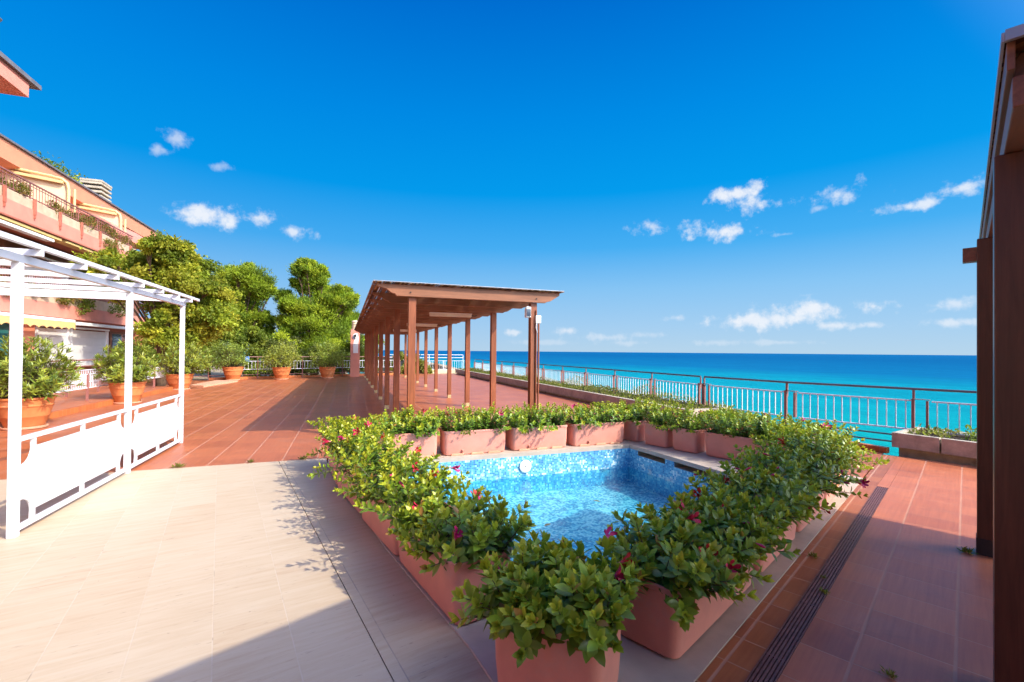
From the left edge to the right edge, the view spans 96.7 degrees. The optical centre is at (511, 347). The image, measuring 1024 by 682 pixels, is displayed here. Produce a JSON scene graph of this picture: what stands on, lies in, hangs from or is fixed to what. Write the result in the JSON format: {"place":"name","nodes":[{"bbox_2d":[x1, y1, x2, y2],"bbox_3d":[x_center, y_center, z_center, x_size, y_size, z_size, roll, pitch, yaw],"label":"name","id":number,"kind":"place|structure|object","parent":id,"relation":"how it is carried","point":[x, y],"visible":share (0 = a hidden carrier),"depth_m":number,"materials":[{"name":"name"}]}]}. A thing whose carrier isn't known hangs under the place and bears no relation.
{"place":"outdoors","nodes":[
{"label":"outdoors","id":0,"kind":"place"},
{"bbox_2d":[0,386,171,422],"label":"ramp floor","id":1,"kind":"structure","parent":0,"point":[75,398],"depth_m":12.80,"materials":[{"name":"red tile"}]},
{"bbox_2d":[47,399,113,419],"bbox_3d":[-10.419,1.491,11.018,0.030,0.128,3.250,1,-1,-20],"label":"step riser","id":2,"kind":"object","parent":1,"relation":"attached to","point":[77,409],"visible":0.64,"depth_m":10.90,"materials":[{"name":"tile"}]},
{"bbox_2d":[52,366,169,400],"bbox_3d":[-11.040,1.051,11.672,0.050,0.730,12.340,1,-1,-20],"label":"ramp railing","id":3,"kind":"object","parent":1,"relation":"on","point":[86,387],"visible":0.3,"depth_m":12.03,"materials":[{"name":"white metal"}]},
{"bbox_2d":[63,363,166,396],"bbox_3d":[-13.728,1.115,16.069,0.134,0.870,10.442,1,-1,-19],"label":"ramp railing","id":4,"kind":"object","parent":1,"relation":"on","point":[66,393],"visible":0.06,"depth_m":13.74,"materials":[{"name":"white metal"}]},
{"bbox_2d":[141,387,172,397],"bbox_3d":[-11.847,1.513,14.941,0.030,0.128,4.200,1,-1,-20],"label":"step riser","id":5,"kind":"object","parent":1,"relation":"attached to","point":[154,392],"visible":0.64,"depth_m":15.37,"materials":[{"name":"tile"}]},
{"bbox_2d":[0,380,213,426],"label":"terrace edge","id":6,"kind":"object","parent":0,"point":[151,384],"depth_m":20.74,"materials":[{"name":"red tile"}]},
{"bbox_2d":[67,229,245,385],"bbox_3d":[-14.185,-1.316,18.823,5.579,6.612,3.961,1,-1,-12],"label":"broadleaf tree","id":7,"kind":"object","parent":6,"relation":"on","point":[168,261],"visible":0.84,"depth_m":18.23,"materials":[{"name":"green plant"}]},
{"bbox_2d":[53,379,166,393],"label":"patio floor","id":8,"kind":"structure","parent":0,"point":[150,380],"depth_m":18.30,"materials":[{"name":"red tile"}]},
{"bbox_2d":[34,359,112,391],"bbox_3d":[-13.469,0.962,12.119,0.044,1.112,14.000,1,-1,-20],"label":"patio fence","id":9,"kind":"object","parent":8,"relation":"on","point":[81,366],"visible":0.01,"depth_m":15.70,"materials":[{"name":"white metal"}]},
{"bbox_2d":[0,461,392,681],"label":"travertine floor","id":10,"kind":"structure","parent":0,"point":[221,573],"depth_m":2.93,"materials":[{"name":"beige stone"}]},
{"bbox_2d":[0,231,199,538],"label":"white canopy frame","id":11,"kind":"object","parent":10,"relation":"on","point":[44,472],"visible":1,"depth_m":4.68,"materials":[{"name":"paint"}]},
{"bbox_2d":[192,357,457,379],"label":"hillside","id":12,"kind":"structure","parent":0,"point":[221,372],"depth_m":33.30,"materials":[{"name":"green plant"}]},
{"bbox_2d":[0,18,41,96],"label":"neighbouring wing","id":13,"kind":"structure","parent":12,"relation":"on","point":[15,80],"depth_m":11.67,"materials":[{"name":"pink paint"}]},
{"bbox_2d":[27,149,87,183],"bbox_3d":[-27.451,-8.148,27.016,3.376,6.186,6.052,1,-1,-20],"label":"hill tree","id":14,"kind":"object","parent":12,"relation":"on","point":[62,169],"visible":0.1,"depth_m":26.38,"materials":[{"name":"green plant"}]},
{"bbox_2d":[0,133,157,384],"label":"apartment building","id":15,"kind":"structure","parent":12,"relation":"on","point":[36,219],"depth_m":17.41,"materials":[{"name":"pink paint"}]},
{"bbox_2d":[0,177,18,191],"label":"balcony shrub","id":16,"kind":"object","parent":15,"relation":"on","point":[4,182],"visible":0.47,"depth_m":14.04,"materials":[{"name":"green plant"}]},
{"bbox_2d":[8,179,32,196],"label":"balcony shrub","id":17,"kind":"object","parent":15,"relation":"on","point":[26,189],"visible":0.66,"depth_m":14.57,"materials":[{"name":"green plant"}]},
{"bbox_2d":[46,200,85,223],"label":"balcony shrub","id":18,"kind":"object","parent":15,"relation":"on","point":[59,207],"visible":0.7,"depth_m":16.55,"materials":[{"name":"green plant"}]},
{"bbox_2d":[55,290,83,305],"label":"trailing plant","id":19,"kind":"object","parent":15,"relation":"hanging from","point":[65,300],"visible":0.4,"depth_m":16.73,"materials":[{"name":"green plant"}]},
{"bbox_2d":[75,298,96,314],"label":"trailing plant","id":20,"kind":"object","parent":15,"relation":"hanging from","point":[88,305],"visible":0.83,"depth_m":17.89,"materials":[{"name":"green plant"}]},
{"bbox_2d":[70,211,114,237],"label":"balcony shrub","id":21,"kind":"object","parent":15,"relation":"on","point":[93,223],"visible":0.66,"depth_m":18.54,"materials":[{"name":"green plant"}]},
{"bbox_2d":[80,178,111,210],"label":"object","id":22,"kind":"structure","parent":15,"relation":"on","point":[102,188],"depth_m":22.55,"materials":[{"name":"white paint"}]},
{"bbox_2d":[103,238,123,251],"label":"trailing plant","id":23,"kind":"object","parent":15,"relation":"hanging from","point":[110,243],"visible":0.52,"depth_m":19.86,"materials":[{"name":"green plant"}]},
{"bbox_2d":[108,331,124,363],"bbox_3d":[-19.018,0.276,22.022,0.110,2.000,2.000,1,-1,-20],"label":"window","id":24,"kind":"structure","parent":15,"relation":"in","point":[114,337],"depth_m":21.56,"materials":[{"name":"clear glass"}]},
{"bbox_2d":[107,301,133,316],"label":"trailing plant","id":25,"kind":"object","parent":15,"relation":"hanging from","point":[116,307],"visible":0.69,"depth_m":20.62,"materials":[{"name":"green plant"}]},
{"bbox_2d":[107,228,133,248],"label":"balcony shrub","id":26,"kind":"object","parent":15,"relation":"on","point":[118,238],"visible":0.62,"depth_m":21.17,"materials":[{"name":"green plant"}]},
{"bbox_2d":[133,334,205,370],"bbox_3d":[-17.399,0.561,22.828,3.460,3.273,2.300,1,-1,-45],"label":"bush","id":27,"kind":"object","parent":12,"relation":"on","point":[150,345],"visible":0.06,"depth_m":22.15,"materials":[{"name":"green plant"}]},
{"bbox_2d":[193,326,234,377],"bbox_3d":[-16.554,0.312,24.069,3.642,3.806,2.416,1,-1,-39],"label":"bush","id":28,"kind":"object","parent":12,"relation":"on","point":[228,334],"visible":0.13,"depth_m":24.38,"materials":[{"name":"green plant"}]},
{"bbox_2d":[207,261,279,340],"bbox_3d":[-17.048,-1.496,27.786,5.451,8.280,5.299,1,-1,-20],"label":"pine tree","id":29,"kind":"object","parent":12,"relation":"on","point":[256,283],"visible":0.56,"depth_m":27.32,"materials":[{"name":"green plant"}]},
{"bbox_2d":[218,323,272,376],"bbox_3d":[-15.035,0.438,25.596,3.467,3.608,2.690,1,-1,-20],"label":"bush","id":30,"kind":"object","parent":12,"relation":"on","point":[252,338],"visible":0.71,"depth_m":25.40,"materials":[{"name":"green plant"}]},
{"bbox_2d":[253,334,310,375],"bbox_3d":[-13.550,0.752,26.810,3.434,3.027,3.039,0,-1,27],"label":"bush","id":31,"kind":"object","parent":12,"relation":"on","point":[271,341],"visible":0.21,"depth_m":26.46,"materials":[{"name":"green plant"}]},
{"bbox_2d":[263,256,364,374],"bbox_3d":[-12.503,-1.494,29.269,6.744,8.379,5.480,1,-1,-20],"label":"pine tree","id":32,"kind":"object","parent":12,"relation":"on","point":[323,311],"visible":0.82,"depth_m":28.24,"materials":[{"name":"green plant"}]},
{"bbox_2d":[289,341,343,374],"bbox_3d":[-12.218,0.951,27.774,2.854,2.670,3.096,0,-1,37],"label":"bush","id":33,"kind":"object","parent":12,"relation":"on","point":[311,369],"visible":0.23,"depth_m":27.09,"materials":[{"name":"green plant"}]},
{"bbox_2d":[334,333,364,373],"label":"bush","id":34,"kind":"object","parent":12,"relation":"on","point":[362,350],"visible":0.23,"depth_m":28.71,"materials":[{"name":"green plant"}]},
{"bbox_2d":[360,334,384,370],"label":"bush","id":35,"kind":"object","parent":12,"relation":"on","point":[363,354],"visible":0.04,"depth_m":30.05,"materials":[{"name":"green plant"}]},
{"bbox_2d":[384,351,433,373],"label":"bush","id":36,"kind":"object","parent":12,"relation":"on","point":[421,366],"visible":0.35,"depth_m":29.86,"materials":[{"name":"green plant"}]},
{"bbox_2d":[390,354,462,357],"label":"rail bars","id":37,"kind":"object","parent":12,"relation":"on","point":[433,357],"visible":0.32,"depth_m":31.60,"materials":[{"name":"white paint"}]},
{"bbox_2d":[403,369,454,373],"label":"wall","id":38,"kind":"structure","parent":12,"relation":"on","point":[443,371],"depth_m":30.92,"materials":[{"name":"white paint"}]},
{"bbox_2d":[401,360,463,369],"bbox_3d":[-5.446,1.338,31.001,4.640,0.870,0.050,1,-1,-20],"label":"blue fence","id":39,"kind":"object","parent":38,"relation":"on","point":[443,364],"visible":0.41,"depth_m":31.25,"materials":[{"name":"metal"}]},
{"bbox_2d":[567,375,591,383],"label":"scrub","id":40,"kind":"object","parent":12,"relation":"on","point":[579,380],"visible":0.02,"depth_m":20.91,"materials":[{"name":"green plant"}]},
{"bbox_2d":[627,384,662,394],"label":"scrub","id":41,"kind":"object","parent":12,"relation":"on","point":[637,391],"visible":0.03,"depth_m":15.37,"materials":[{"name":"green plant"}]},
{"bbox_2d":[684,397,741,411],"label":"scrub","id":42,"kind":"object","parent":12,"relation":"on","point":[716,404],"visible":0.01,"depth_m":12.54,"materials":[{"name":"green plant"}]},
{"bbox_2d":[279,458,490,681],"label":"pool surround","id":43,"kind":"object","parent":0,"point":[414,636],"visible":0.81,"depth_m":2.87,"materials":[{"name":"stone"}]},
{"bbox_2d":[0,373,883,479],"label":"terrace floor","id":44,"kind":"structure","parent":0,"point":[241,421],"depth_m":11.27,"materials":[{"name":"red tile"}]},
{"bbox_2d":[0,334,84,430],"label":"potted shrub","id":45,"kind":"object","parent":44,"relation":"on","point":[39,384],"visible":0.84,"depth_m":8.59,"materials":[{"name":"green plant"}]},
{"bbox_2d":[91,339,160,403],"bbox_3d":[-10.786,0.635,12.768,1.590,1.864,1.600,1,-1,-20],"label":"potted shrub","id":46,"kind":"object","parent":44,"relation":"on","point":[115,371],"visible":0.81,"depth_m":12.49,"materials":[{"name":"green plant"}]},
{"bbox_2d":[170,463,185,467],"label":"weed","id":47,"kind":"object","parent":44,"relation":"on","point":[178,465],"visible":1,"depth_m":5.90,"materials":[{"name":"green plant"}]},
{"bbox_2d":[152,338,211,389],"bbox_3d":[-12.354,0.592,17.137,1.990,2.000,1.974,1,-1,-20],"label":"potted shrub","id":48,"kind":"object","parent":44,"relation":"on","point":[172,377],"visible":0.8,"depth_m":16.87,"materials":[{"name":"green plant"}]},
{"bbox_2d":[189,380,237,386],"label":"stone slab","id":49,"kind":"structure","parent":44,"relation":"on","point":[212,383],"depth_m":19.48,"materials":[{"name":"stone"}]},
{"bbox_2d":[204,339,250,379],"bbox_3d":[-13.994,0.618,22.424,2.054,2.012,2.071,1,-1,-20],"label":"potted shrub","id":50,"kind":"object","parent":44,"relation":"on","point":[229,361],"visible":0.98,"depth_m":22.19,"materials":[{"name":"green plant"}]},
{"bbox_2d":[260,342,302,379],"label":"potted shrub","id":51,"kind":"object","parent":44,"relation":"on","point":[281,370],"visible":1,"depth_m":23.03,"materials":[{"name":"green plant"}]},
{"bbox_2d":[191,356,392,379],"bbox_3d":[-11.317,1.092,25.172,0.794,1.158,11.235,0,-1,45],"label":"garden fence","id":52,"kind":"object","parent":44,"relation":"on","point":[302,373],"visible":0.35,"depth_m":24.95,"materials":[{"name":"white metal"}]},
{"bbox_2d":[209,373,392,379],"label":"kerb","id":53,"kind":"structure","parent":44,"relation":"on","point":[261,377],"depth_m":24.11,"materials":[{"name":"concrete"}]},
{"bbox_2d":[308,339,346,377],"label":"potted shrub","id":54,"kind":"object","parent":44,"relation":"on","point":[330,357],"visible":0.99,"depth_m":24.40,"materials":[{"name":"green plant"}]},
{"bbox_2d":[350,320,359,376],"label":"pink pillar","id":55,"kind":"structure","parent":44,"relation":"on","point":[354,352],"depth_m":26.00,"materials":[{"name":"paint"}]},
{"bbox_2d":[354,280,563,422],"bbox_3d":[-3.935,0.325,16.838,3.360,2.675,19.360,1,-1,-20],"label":"wooden pergola","id":56,"kind":"object","parent":44,"relation":"on","point":[398,306],"visible":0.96,"depth_m":9.76,"materials":[{"name":"brown wood"}]},
{"bbox_2d":[406,323,440,326],"bbox_3d":[-2.917,-0.731,15.118,1.144,0.085,0.167,1,-1,-20],"label":"batten light","id":57,"kind":"object","parent":56,"relation":"attached to","point":[430,325],"visible":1,"depth_m":15.11,"materials":[{"name":"white plastic"}]},
{"bbox_2d":[429,312,476,317],"bbox_3d":[-1.373,-0.756,10.732,1.144,0.085,0.167,1,-1,-20],"label":"batten light","id":58,"kind":"object","parent":56,"relation":"attached to","point":[438,314],"visible":1,"depth_m":10.65,"materials":[{"name":"white plastic"}]},
{"bbox_2d":[525,307,530,317],"bbox_3d":[0.287,-0.631,8.222,0.090,0.190,0.112,1,-1,-20],"label":"floodlight","id":59,"kind":"object","parent":56,"relation":"attached to","point":[527,312],"visible":1,"depth_m":8.17,"materials":[{"name":"white plastic"}]},
{"bbox_2d":[535,315,540,332],"bbox_3d":[0.472,-0.417,8.286,0.105,0.312,0.066,1,-1,-20],"label":"junction box","id":60,"kind":"object","parent":56,"relation":"attached to","point":[537,319],"visible":1,"depth_m":8.26,"materials":[{"name":"white plastic"}]},
{"bbox_2d":[455,367,730,421],"bbox_3d":[0.651,1.616,20.501,1.442,0.838,22.300,1,-1,-20],"label":"concrete trough","id":61,"kind":"object","parent":44,"relation":"on","point":[591,393],"visible":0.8,"depth_m":14.37,"materials":[{"name":"concrete"}]},
{"bbox_2d":[474,359,705,406],"bbox_3d":[1.044,1.238,20.466,0.092,1.000,20.700,1,-1,-20],"label":"sea railing","id":62,"kind":"object","parent":61,"relation":"on","point":[512,369],"visible":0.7,"depth_m":14.40,"materials":[{"name":"white metal"}]},
{"bbox_2d":[701,376,796,423],"bbox_3d":[5.033,1.180,9.841,0.092,1.000,2.251,1,-1,-26],"label":"sea railing","id":63,"kind":"object","parent":61,"relation":"on","point":[794,402],"visible":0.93,"depth_m":9.68,"materials":[{"name":"white metal"}]},
{"bbox_2d":[703,403,758,423],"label":"scrub","id":64,"kind":"object","parent":44,"relation":"on","point":[739,412],"visible":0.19,"depth_m":9.33,"materials":[{"name":"green plant"}]},
{"bbox_2d":[735,423,888,452],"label":"tile curb","id":65,"kind":"structure","parent":44,"relation":"on","point":[880,449],"depth_m":7.25,"materials":[{"name":"orange tile"}]},
{"bbox_2d":[0,0,1023,354],"label":"sky","id":66,"kind":"structure","parent":0,"point":[691,176],"materials":[{"name":"blue"}]},
{"bbox_2d":[446,482,673,565],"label":"pool floor","id":67,"kind":"structure","parent":0,"point":[577,514],"depth_m":6.29,"materials":[{"name":"tile"}]},
{"bbox_2d":[409,448,727,503],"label":"pool wall","id":68,"kind":"structure","parent":67,"relation":"on","point":[506,476],"depth_m":7.03,"materials":[{"name":"tile"}]},
{"bbox_2d":[520,460,530,472],"bbox_3d":[0.207,1.812,6.917,0.192,0.192,0.028,1,-1,-20],"label":"pool light","id":69,"kind":"object","parent":68,"relation":"attached to","point":[525,466],"visible":1,"depth_m":6.91,"materials":[{"name":"white plastic"}]},
{"bbox_2d":[328,439,862,681],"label":"pool coping","id":70,"kind":"object","parent":68,"relation":"on","point":[638,662],"visible":0.22,"depth_m":2.62,"materials":[{"name":"stone"}]},
{"bbox_2d":[306,414,389,484],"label":"flower planter","id":71,"kind":"object","parent":70,"relation":"on","point":[340,424],"visible":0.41,"depth_m":5.53,"materials":[{"name":"plastic"}]},
{"bbox_2d":[306,421,413,513],"bbox_3d":[-1.589,1.184,4.684,0.999,0.759,1.310,1,-1,-28],"label":"flower planter","id":72,"kind":"object","parent":70,"relation":"on","point":[356,443],"visible":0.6,"depth_m":4.54,"materials":[{"name":"plastic"}]},
{"bbox_2d":[332,441,469,555],"bbox_3d":[-0.982,1.207,3.893,1.066,0.710,1.323,1,-1,-33],"label":"flower planter","id":73,"kind":"object","parent":70,"relation":"on","point":[394,470],"visible":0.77,"depth_m":3.68,"materials":[{"name":"plastic"}]},
{"bbox_2d":[365,405,444,457],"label":"flower planter","id":74,"kind":"object","parent":70,"relation":"on","point":[418,432],"visible":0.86,"depth_m":6.47,"materials":[{"name":"plastic"}]},
{"bbox_2d":[353,470,536,624],"bbox_3d":[-0.462,1.213,2.979,0.989,0.691,1.314,1,-1,-33],"label":"flower planter","id":75,"kind":"object","parent":70,"relation":"on","point":[443,545],"visible":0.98,"depth_m":2.73,"materials":[{"name":"plastic"}]},
{"bbox_2d":[430,401,513,455],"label":"flower planter","id":76,"kind":"object","parent":70,"relation":"on","point":[471,434],"visible":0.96,"depth_m":6.79,"materials":[{"name":"ceramic"}]},
{"bbox_2d":[502,401,569,450],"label":"flower planter","id":77,"kind":"object","parent":70,"relation":"on","point":[540,430],"visible":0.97,"depth_m":7.14,"materials":[{"name":"plastic"}]},
{"bbox_2d":[448,526,657,681],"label":"flower planter","id":78,"kind":"object","parent":70,"relation":"on","point":[545,613],"visible":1,"depth_m":1.96,"materials":[{"name":"plastic"}]},
{"bbox_2d":[559,401,632,445],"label":"flower planter","id":79,"kind":"object","parent":70,"relation":"on","point":[600,426],"visible":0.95,"depth_m":7.53,"materials":[{"name":"ceramic"}]},
{"bbox_2d":[615,397,661,441],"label":"flower planter","id":80,"kind":"object","parent":70,"relation":"on","point":[634,427],"visible":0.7,"depth_m":7.87,"materials":[{"name":"ceramic"}]},
{"bbox_2d":[637,398,689,447],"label":"flower planter","id":81,"kind":"object","parent":70,"relation":"on","point":[654,436],"visible":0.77,"depth_m":7.45,"materials":[{"name":"plastic"}]},
{"bbox_2d":[655,401,713,452],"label":"flower planter","id":82,"kind":"object","parent":70,"relation":"on","point":[691,439],"visible":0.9,"depth_m":7.05,"materials":[{"name":"plastic"}]},
{"bbox_2d":[595,483,800,658],"bbox_3d":[1.139,1.241,2.751,1.541,0.658,0.967,1,-1,-45],"label":"flower planter","id":83,"kind":"object","parent":70,"relation":"on","point":[703,573],"visible":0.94,"depth_m":2.44,"materials":[{"name":"plastic"}]},
{"bbox_2d":[697,405,796,466],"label":"flower planter","id":84,"kind":"object","parent":70,"relation":"on","point":[720,440],"visible":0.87,"depth_m":6.50,"materials":[{"name":"plastic"}]},
{"bbox_2d":[688,452,835,571],"bbox_3d":[1.883,1.214,3.510,0.943,0.738,1.377,0,-1,45],"label":"flower planter","id":85,"kind":"object","parent":70,"relation":"on","point":[776,491],"visible":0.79,"depth_m":3.40,"materials":[{"name":"plastic"}]},
{"bbox_2d":[725,436,869,531],"bbox_3d":[2.696,1.242,4.334,1.152,0.711,1.395,0,-1,45],"label":"flower planter","id":86,"kind":"object","parent":70,"relation":"on","point":[826,474],"visible":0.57,"depth_m":4.09,"materials":[{"name":"plastic"}]},
{"bbox_2d":[774,416,845,447],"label":"flower planter","id":87,"kind":"object","parent":70,"relation":"on","point":[808,424],"visible":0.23,"depth_m":5.88,"materials":[{"name":"plastic"}]},
{"bbox_2d":[768,414,872,486],"bbox_3d":[3.584,1.215,5.322,1.028,0.797,0.802,0,-1,45],"label":"flower planter","id":88,"kind":"object","parent":70,"relation":"on","point":[846,438],"visible":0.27,"depth_m":5.27,"materials":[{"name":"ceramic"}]},
{"bbox_2d":[754,425,890,501],"bbox_3d":[3.281,1.229,4.836,1.056,0.755,1.064,0,-1,45],"label":"flower planter","id":89,"kind":"object","parent":70,"relation":"on","point":[793,442],"visible":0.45,"depth_m":4.76,"materials":[{"name":"plastic"}]},
{"bbox_2d":[638,451,718,475],"bbox_3d":[2.600,1.717,6.524,0.300,0.075,2.030,1,-1,-24],"label":"skimmer channel","id":90,"kind":"object","parent":68,"relation":"attached to","point":[676,464],"visible":0.25,"depth_m":6.71,"materials":[{"name":"concrete"}]},
{"bbox_2d":[199,350,976,455],"bbox_3d":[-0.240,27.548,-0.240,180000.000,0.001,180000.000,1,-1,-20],"label":"sea","id":91,"kind":"structure","parent":0,"point":[954,372],"depth_m":522.75,"materials":[{"name":"blue liquid"}]},
{"bbox_2d":[777,457,992,681],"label":"walkway floor","id":92,"kind":"structure","parent":0,"point":[909,598],"depth_m":2.88,"materials":[{"name":"tile"}]},
{"bbox_2d":[784,381,976,441],"bbox_3d":[7.335,1.173,6.750,0.097,1.000,5.985,1,-1,-40],"label":"sea railing","id":93,"kind":"object","parent":92,"relation":"on","point":[913,399],"visible":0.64,"depth_m":7.85,"materials":[{"name":"grey metal"}]},
{"bbox_2d":[879,665,897,678],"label":"weed","id":94,"kind":"object","parent":92,"relation":"on","point":[891,674],"visible":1,"depth_m":2.18,"materials":[{"name":"green plant"}]},
{"bbox_2d":[892,424,976,465],"bbox_3d":[7.456,1.384,5.716,1.040,0.762,4.000,1,-1,-33],"label":"concrete trough","id":95,"kind":"object","parent":92,"relation":"on","point":[935,444],"visible":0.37,"depth_m":6.78,"materials":[{"name":"concrete"}]},
{"bbox_2d":[957,546,977,554],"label":"weed","id":96,"kind":"object","parent":92,"relation":"on","point":[965,549],"visible":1,"depth_m":3.55,"materials":[{"name":"green plant"}]},
{"bbox_2d":[963,24,1023,681],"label":"dark pergola","id":97,"kind":"object","parent":92,"relation":"on","point":[996,254],"visible":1,"depth_m":2.04,"materials":[{"name":"brown wood"}]},
{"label":"walkway base","id":98,"kind":"structure","parent":0,"visible":0},
{"bbox_2d":[696,454,896,681],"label":"border floor","id":99,"kind":"structure","parent":98,"relation":"on","point":[738,656],"depth_m":2.86,"materials":[{"name":"tile"}]},
{"bbox_2d":[808,551,818,558],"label":"weed","id":100,"kind":"object","parent":99,"relation":"on","point":[813,554],"visible":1,"depth_m":3.47,"materials":[{"name":"green plant"}]},
{"bbox_2d":[744,486,888,681],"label":"drain grate","id":101,"kind":"object","parent":98,"relation":"on","point":[771,664],"visible":0.9,"depth_m":2.79,"materials":[{"name":"metal"}]},
{"bbox_2d":[818,586,829,594],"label":"weed","id":102,"kind":"object","parent":101,"relation":"on","point":[825,591],"visible":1,"depth_m":2.94,"materials":[{"name":"green plant"}]},
{"bbox_2d":[878,456,905,487],"bbox_3d":[5.109,1.654,6.093,0.104,0.020,2.231,0,-1,45],"label":"walkway border","id":103,"kind":"object","parent":98,"relation":"on","point":[886,481],"visible":0.79,"depth_m":5.93,"materials":[{"name":"tile"}]}
]}

